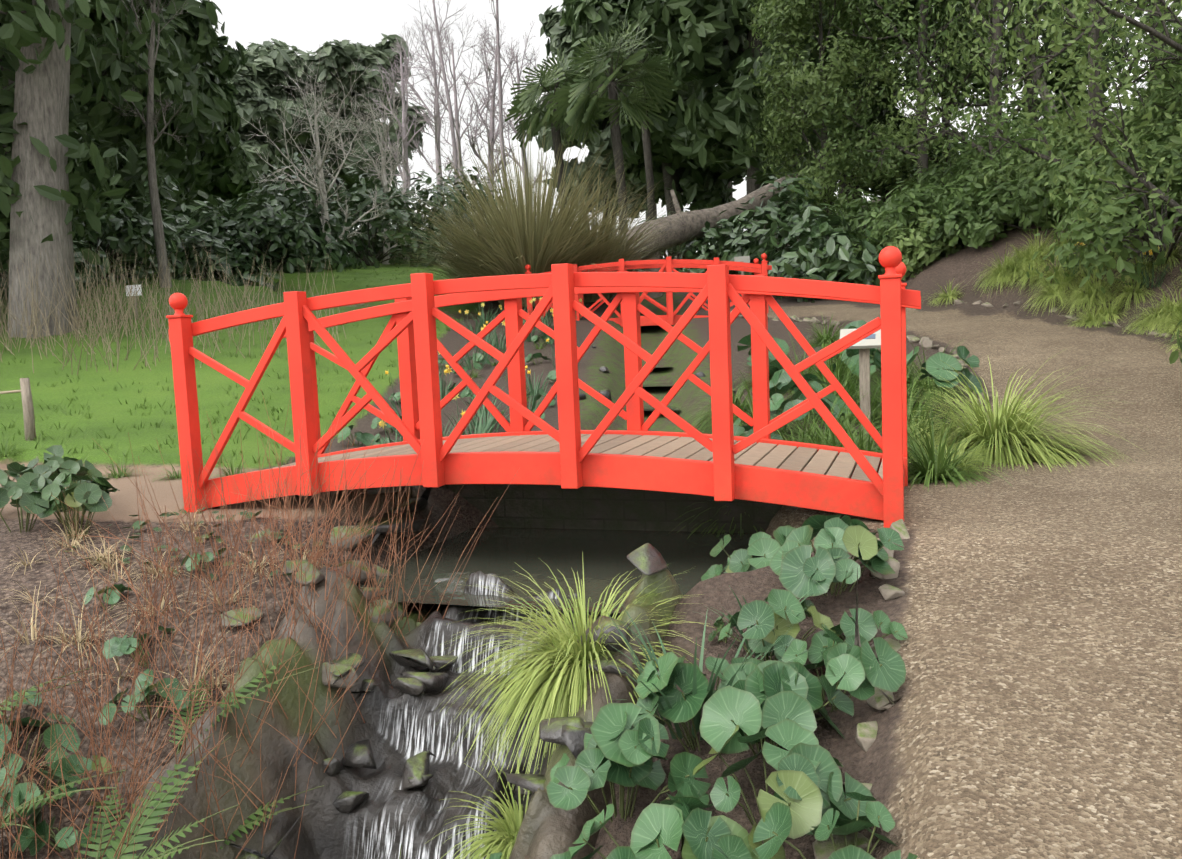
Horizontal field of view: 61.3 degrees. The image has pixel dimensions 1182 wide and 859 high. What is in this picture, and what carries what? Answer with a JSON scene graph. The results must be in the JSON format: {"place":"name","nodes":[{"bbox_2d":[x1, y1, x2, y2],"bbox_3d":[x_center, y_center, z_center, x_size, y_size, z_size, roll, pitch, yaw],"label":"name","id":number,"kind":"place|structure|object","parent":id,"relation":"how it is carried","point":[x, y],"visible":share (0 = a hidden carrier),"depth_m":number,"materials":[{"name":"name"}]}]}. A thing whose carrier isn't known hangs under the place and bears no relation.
{"place":"outdoors","nodes":[
{"label":"outdoors","id":0,"kind":"place"},
{"bbox_2d":[356,365,754,612],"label":"pond water","id":1,"kind":"structure","parent":0,"point":[500,552],"depth_m":5.68,"materials":[{"name":"grey liquid"}]},
{"bbox_2d":[0,110,1181,858],"bbox_3d":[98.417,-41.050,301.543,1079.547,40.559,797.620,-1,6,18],"label":"ground","id":2,"kind":"structure","parent":0,"point":[1034,712],"depth_m":4.54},
{"bbox_2d":[8,0,77,337],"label":"tree trunk","id":3,"kind":"object","parent":2,"relation":"on","point":[41,101],"visible":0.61,"depth_m":15.26,"materials":[{"name":"grey plant"}]},
{"bbox_2d":[0,0,159,273],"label":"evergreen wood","id":4,"kind":"object","parent":2,"relation":"on","point":[20,20],"visible":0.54,"depth_m":15.56,"materials":[{"name":"green plant"}]},
{"bbox_2d":[0,0,199,231],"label":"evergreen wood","id":5,"kind":"object","parent":2,"relation":"on","point":[126,133],"visible":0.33,"depth_m":23.70,"materials":[{"name":"green plant"}]},
{"bbox_2d":[125,285,141,319],"bbox_3d":[-7.771,-2.155,17.004,0.320,0.610,0.038,-1,6,18],"label":"sign","id":6,"kind":"object","parent":2,"relation":"on","point":[132,292],"visible":0.61,"depth_m":16.98,"materials":[{"name":"white"}]},
{"bbox_2d":[96,0,193,287],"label":"tree","id":7,"kind":"object","parent":2,"relation":"on","point":[149,124],"visible":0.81,"depth_m":22.40,"materials":[{"name":"grey plant"}]},
{"bbox_2d":[72,0,228,264],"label":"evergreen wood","id":8,"kind":"object","parent":2,"relation":"on","point":[199,134],"visible":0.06,"depth_m":29.21,"materials":[{"name":"green plant"}]},
{"bbox_2d":[0,498,330,793],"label":"dry grass tufts","id":9,"kind":"object","parent":2,"relation":"on","point":[101,559],"visible":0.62,"depth_m":4.57,"materials":[{"name":"beige plant"}]},
{"bbox_2d":[0,237,345,374],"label":"grass","id":10,"kind":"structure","parent":2,"relation":"on","point":[116,333],"depth_m":14.98,"materials":[{"name":"green plant"}]},
{"bbox_2d":[140,0,248,223],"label":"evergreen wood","id":11,"kind":"object","parent":2,"relation":"on","point":[212,95],"visible":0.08,"depth_m":40.16,"materials":[{"name":"green plant"}]},
{"bbox_2d":[0,649,401,858],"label":"ferns","id":12,"kind":"object","parent":2,"relation":"on","point":[150,818],"visible":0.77,"depth_m":3.35,"materials":[{"name":"green plant"}]},
{"bbox_2d":[186,78,261,226],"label":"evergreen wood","id":13,"kind":"object","parent":2,"relation":"on","point":[235,178],"depth_m":47.55,"materials":[{"name":"green plant"}]},
{"bbox_2d":[0,266,476,464],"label":"lawn tufts","id":14,"kind":"object","parent":2,"relation":"on","point":[159,424],"visible":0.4,"depth_m":10.75,"materials":[{"name":"green plant"}]},
{"bbox_2d":[212,74,291,210],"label":"ivy-covered tree","id":15,"kind":"object","parent":2,"relation":"on","point":[250,105],"visible":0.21,"depth_m":58.34,"materials":[{"name":"green plant"}]},
{"bbox_2d":[0,390,517,858],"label":"dead stems","id":16,"kind":"object","parent":2,"relation":"on","point":[158,609],"visible":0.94,"depth_m":3.99,"materials":[{"name":"brown plant"}]},
{"bbox_2d":[243,38,303,225],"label":"ivy-covered tree","id":17,"kind":"object","parent":2,"relation":"on","point":[253,50],"depth_m":79.54,"materials":[{"name":"green plant"}]},
{"bbox_2d":[229,47,345,210],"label":"ivy-covered tree","id":18,"kind":"object","parent":2,"relation":"on","point":[264,73],"visible":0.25,"depth_m":66.09,"materials":[{"name":"green plant"}]},
{"bbox_2d":[239,46,391,252],"bbox_3d":[-7.759,-7.757,29.463,4.099,6.777,4.773,-1,6,18],"label":"pale bare tree wood","id":19,"kind":"object","parent":2,"relation":"on","point":[321,184],"visible":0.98,"depth_m":29.22,"materials":[{"name":"grey plant"}]},
{"bbox_2d":[286,46,379,226],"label":"ivy-covered tree","id":20,"kind":"object","parent":2,"relation":"on","point":[295,58],"visible":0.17,"depth_m":69.60,"materials":[{"name":"green plant"}]},
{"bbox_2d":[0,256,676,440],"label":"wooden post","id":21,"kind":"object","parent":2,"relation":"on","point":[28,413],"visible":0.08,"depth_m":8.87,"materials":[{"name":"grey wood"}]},
{"bbox_2d":[299,33,429,222],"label":"ivy-covered tree","id":22,"kind":"object","parent":2,"relation":"on","point":[340,55],"visible":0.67,"depth_m":68.51,"materials":[{"name":"green plant"}]},
{"bbox_2d":[86,566,682,858],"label":"waterfall rocks","id":23,"kind":"object","parent":2,"relation":"on","point":[387,817],"visible":0.44,"depth_m":3.96,"materials":[{"name":"grey stone"}]},
{"bbox_2d":[332,77,436,263],"bbox_3d":[-6.663,-8.252,32.444,3.128,6.464,4.084,-1,6,18],"label":"pale bare tree wood","id":24,"kind":"object","parent":2,"relation":"on","point":[383,178],"visible":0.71,"depth_m":32.15,"materials":[{"name":"grey plant"}]},
{"bbox_2d":[365,21,447,221],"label":"twiggy tree","id":25,"kind":"object","parent":2,"relation":"on","point":[403,127],"visible":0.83,"depth_m":49.96,"materials":[{"name":"grey plant"}]},
{"bbox_2d":[0,445,814,715],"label":"leafy plants","id":26,"kind":"object","parent":2,"relation":"on","point":[88,489],"visible":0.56,"depth_m":5.55,"materials":[{"name":"green plant"}]},
{"bbox_2d":[385,0,457,205],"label":"twiggy tree","id":27,"kind":"object","parent":2,"relation":"on","point":[438,121],"visible":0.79,"depth_m":53.69,"materials":[{"name":"grey plant"}]},
{"bbox_2d":[413,0,465,191],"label":"bare tree","id":28,"kind":"object","parent":2,"relation":"on","point":[452,129],"visible":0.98,"depth_m":44.05,"materials":[{"name":"grey plant"}]},
{"bbox_2d":[0,148,884,304],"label":"shrubs","id":29,"kind":"object","parent":2,"relation":"on","point":[240,248],"depth_m":26.33,"materials":[{"name":"green plant"}]},
{"bbox_2d":[416,12,491,190],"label":"twiggy tree","id":30,"kind":"object","parent":2,"relation":"on","point":[457,124],"visible":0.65,"depth_m":57.58,"materials":[{"name":"grey plant"}]},
{"bbox_2d":[229,346,735,858],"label":"rocks","id":31,"kind":"object","parent":2,"relation":"on","point":[573,730],"visible":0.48,"depth_m":4.03,"materials":[{"name":"grey stone"}]},
{"bbox_2d":[0,336,969,858],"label":"leaves","id":32,"kind":"object","parent":2,"relation":"on","point":[590,800],"visible":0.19,"depth_m":3.38,"materials":[{"name":"green plant"}]},
{"bbox_2d":[0,320,982,858],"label":"broad-leaved plants","id":33,"kind":"object","parent":2,"relation":"on","point":[756,700],"visible":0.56,"depth_m":3.15,"materials":[{"name":"green plant"}]},
{"bbox_2d":[457,15,536,208],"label":"twiggy tree","id":34,"kind":"object","parent":2,"relation":"on","point":[490,131],"visible":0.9,"depth_m":48.66,"materials":[{"name":"grey plant"}]},
{"bbox_2d":[477,0,516,207],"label":"bare tree","id":35,"kind":"object","parent":2,"relation":"on","point":[496,16],"visible":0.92,"depth_m":46.21,"materials":[{"name":"grey plant"}]},
{"bbox_2d":[208,486,800,687],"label":"rocks","id":36,"kind":"object","parent":2,"relation":"on","point":[319,577],"visible":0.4,"depth_m":4.67,"materials":[{"name":"grey stone"}]},
{"bbox_2d":[0,313,1021,538],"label":"leafy plants","id":37,"kind":"object","parent":2,"relation":"on","point":[931,464],"visible":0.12,"depth_m":7.67,"materials":[{"name":"green plant"}]},
{"bbox_2d":[476,21,550,191],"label":"twiggy tree","id":38,"kind":"object","parent":2,"relation":"on","point":[523,148],"visible":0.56,"depth_m":53.55,"materials":[{"name":"grey plant"}]},
{"bbox_2d":[351,118,707,307],"bbox_3d":[-1.143,-4.019,19.064,7.192,3.344,7.476,-1,6,18],"label":"tall grass clump","id":39,"kind":"object","parent":2,"relation":"on","point":[541,239],"visible":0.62,"depth_m":17.79,"materials":[{"name":"green plant"}]},
{"bbox_2d":[166,246,920,527],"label":"bridge","id":40,"kind":"structure","parent":2,"relation":"on","point":[721,462],"depth_m":5.39,"materials":[{"name":"red paint"}]},
{"bbox_2d":[505,48,608,214],"bbox_3d":[-1.208,-9.901,36.075,3.864,7.650,4.050,-1,6,18],"label":"palm tree","id":41,"kind":"object","parent":2,"relation":"on","point":[547,82],"visible":0.62,"depth_m":35.91,"materials":[{"name":"green plant"}]},
{"bbox_2d":[527,0,647,232],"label":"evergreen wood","id":42,"kind":"object","parent":2,"relation":"on","point":[556,33],"visible":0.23,"depth_m":49.39,"materials":[{"name":"green plant"}]},
{"bbox_2d":[546,19,676,231],"bbox_3d":[0.713,-9.089,32.125,3.738,7.708,3.664,-7,7,-36],"label":"palm tree","id":43,"kind":"object","parent":2,"relation":"on","point":[581,107],"visible":0.98,"depth_m":31.82,"materials":[{"name":"green plant"}]},
{"bbox_2d":[591,20,687,220],"bbox_3d":[2.198,-11.160,39.172,3.979,9.610,3.573,-1,6,18],"label":"palm tree","id":44,"kind":"object","parent":2,"relation":"on","point":[646,139],"visible":0.21,"depth_m":38.91,"materials":[{"name":"green plant"}]},
{"bbox_2d":[525,253,771,326],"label":"bridge","id":45,"kind":"structure","parent":2,"relation":"on","point":[669,264],"depth_m":16.99,"materials":[{"name":"red paint"}]},
{"bbox_2d":[558,0,747,255],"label":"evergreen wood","id":46,"kind":"object","parent":2,"relation":"on","point":[699,188],"visible":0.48,"depth_m":41.60,"materials":[{"name":"green plant"}]},
{"bbox_2d":[646,98,686,221],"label":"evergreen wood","id":47,"kind":"object","parent":2,"relation":"on","point":[655,205],"depth_m":62.61,"materials":[{"name":"green plant"}]},
{"bbox_2d":[441,474,917,532],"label":"weir wall","id":48,"kind":"structure","parent":2,"relation":"on","point":[542,506],"depth_m":6.52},
{"bbox_2d":[609,172,799,297],"bbox_3d":[2.955,-4.762,24.387,6.868,3.439,0.799,-8,8,-43],"label":"fallen log","id":49,"kind":"object","parent":2,"relation":"on","point":[697,218],"visible":0.4,"depth_m":23.39,"materials":[{"name":"brown wood"}]},
{"bbox_2d":[701,72,735,256],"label":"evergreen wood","id":50,"kind":"object","parent":2,"relation":"on","point":[715,84],"depth_m":53.84,"materials":[{"name":"green plant"}]},
{"bbox_2d":[620,0,839,223],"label":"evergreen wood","id":51,"kind":"object","parent":2,"relation":"on","point":[696,28],"visible":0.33,"depth_m":35.64,"materials":[{"name":"green plant"}]},
{"bbox_2d":[734,256,749,294],"bbox_3d":[3.125,-3.156,20.557,0.320,0.820,0.060,-1,6,18],"label":"sign","id":52,"kind":"object","parent":2,"relation":"on","point":[745,259],"visible":0.57,"depth_m":20.51,"materials":[{"name":"grey"}]},
{"bbox_2d":[425,230,1181,858],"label":"grass clumps","id":53,"kind":"object","parent":2,"relation":"on","point":[559,670],"visible":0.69,"depth_m":6.19,"materials":[{"name":"green plant"}]},
{"bbox_2d":[740,0,916,222],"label":"tree","id":54,"kind":"object","parent":2,"relation":"on","point":[791,22],"visible":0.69,"depth_m":25.20,"materials":[{"name":"green plant"}]},
{"bbox_2d":[724,0,938,214],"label":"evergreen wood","id":55,"kind":"object","parent":2,"relation":"on","point":[749,98],"visible":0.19,"depth_m":30.05,"materials":[{"name":"green plant"}]},
{"bbox_2d":[840,329,880,433],"bbox_3d":[2.224,-0.375,8.101,0.380,0.890,0.213,-1,6,18],"label":"info sign","id":56,"kind":"object","parent":2,"relation":"on","point":[866,344],"visible":0.48,"depth_m":8.07,"materials":[{"name":"grey"}]},
{"bbox_2d":[786,0,969,203],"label":"tree","id":57,"kind":"object","parent":2,"relation":"on","point":[882,197],"visible":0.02,"depth_m":29.16,"materials":[{"name":"green plant"}]},
{"bbox_2d":[844,0,1008,195],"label":"tree","id":58,"kind":"object","parent":2,"relation":"on","point":[943,96],"visible":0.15,"depth_m":28.17,"materials":[{"name":"green plant"}]},
{"bbox_2d":[799,0,1068,198],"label":"tree","id":59,"kind":"object","parent":2,"relation":"on","point":[923,73],"visible":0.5,"depth_m":23.84,"materials":[{"name":"green plant"}]},
{"bbox_2d":[738,299,1171,858],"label":"edging stones","id":60,"kind":"object","parent":2,"relation":"on","point":[866,732],"visible":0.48,"depth_m":3.50,"materials":[{"name":"grey stone"}]},
{"bbox_2d":[790,82,1181,363],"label":"bank shrubs","id":61,"kind":"object","parent":2,"relation":"on","point":[970,211],"depth_m":15.81,"materials":[{"name":"green plant"}]},
{"bbox_2d":[783,47,1181,296],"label":"shrub foliage","id":62,"kind":"object","parent":61,"relation":"attached to","point":[910,251],"visible":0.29,"depth_m":16.98,"materials":[{"name":"green plant"}]},
{"bbox_2d":[853,0,1136,178],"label":"tree","id":63,"kind":"object","parent":2,"relation":"on","point":[996,32],"visible":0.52,"depth_m":19.03,"materials":[{"name":"green plant"}]},
{"bbox_2d":[852,0,1181,235],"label":"tree","id":64,"kind":"object","parent":2,"relation":"on","point":[1093,34],"visible":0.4,"depth_m":14.68,"materials":[{"name":"green plant"}]},
{"bbox_2d":[914,0,1147,128],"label":"tree","id":65,"kind":"object","parent":2,"relation":"on","point":[1064,67],"visible":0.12,"depth_m":25.14,"materials":[{"name":"green plant"}]},
{"bbox_2d":[1007,0,1057,117],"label":"tree trunk","id":66,"kind":"object","parent":2,"relation":"on","point":[1031,56],"visible":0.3,"depth_m":19.58,"materials":[{"name":"brown plant"}]},
{"bbox_2d":[909,0,1181,288],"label":"tree","id":67,"kind":"object","parent":2,"relation":"on","point":[1166,37],"visible":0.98,"depth_m":11.70,"materials":[{"name":"green plant"}]},
{"bbox_2d":[967,0,1181,84],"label":"tree","id":68,"kind":"object","parent":2,"relation":"on","point":[1043,9],"visible":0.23,"depth_m":18.78,"materials":[{"name":"green plant"}]},
{"bbox_2d":[197,0,1181,257],"label":"sky","id":69,"kind":"structure","parent":0,"point":[307,25],"materials":[{"name":"white"}]},
{"bbox_2d":[356,242,1179,739],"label":"flowering plants","id":70,"kind":"object","parent":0,"point":[488,425],"depth_m":9.30,"materials":[{"name":"green plant"}]}
]}

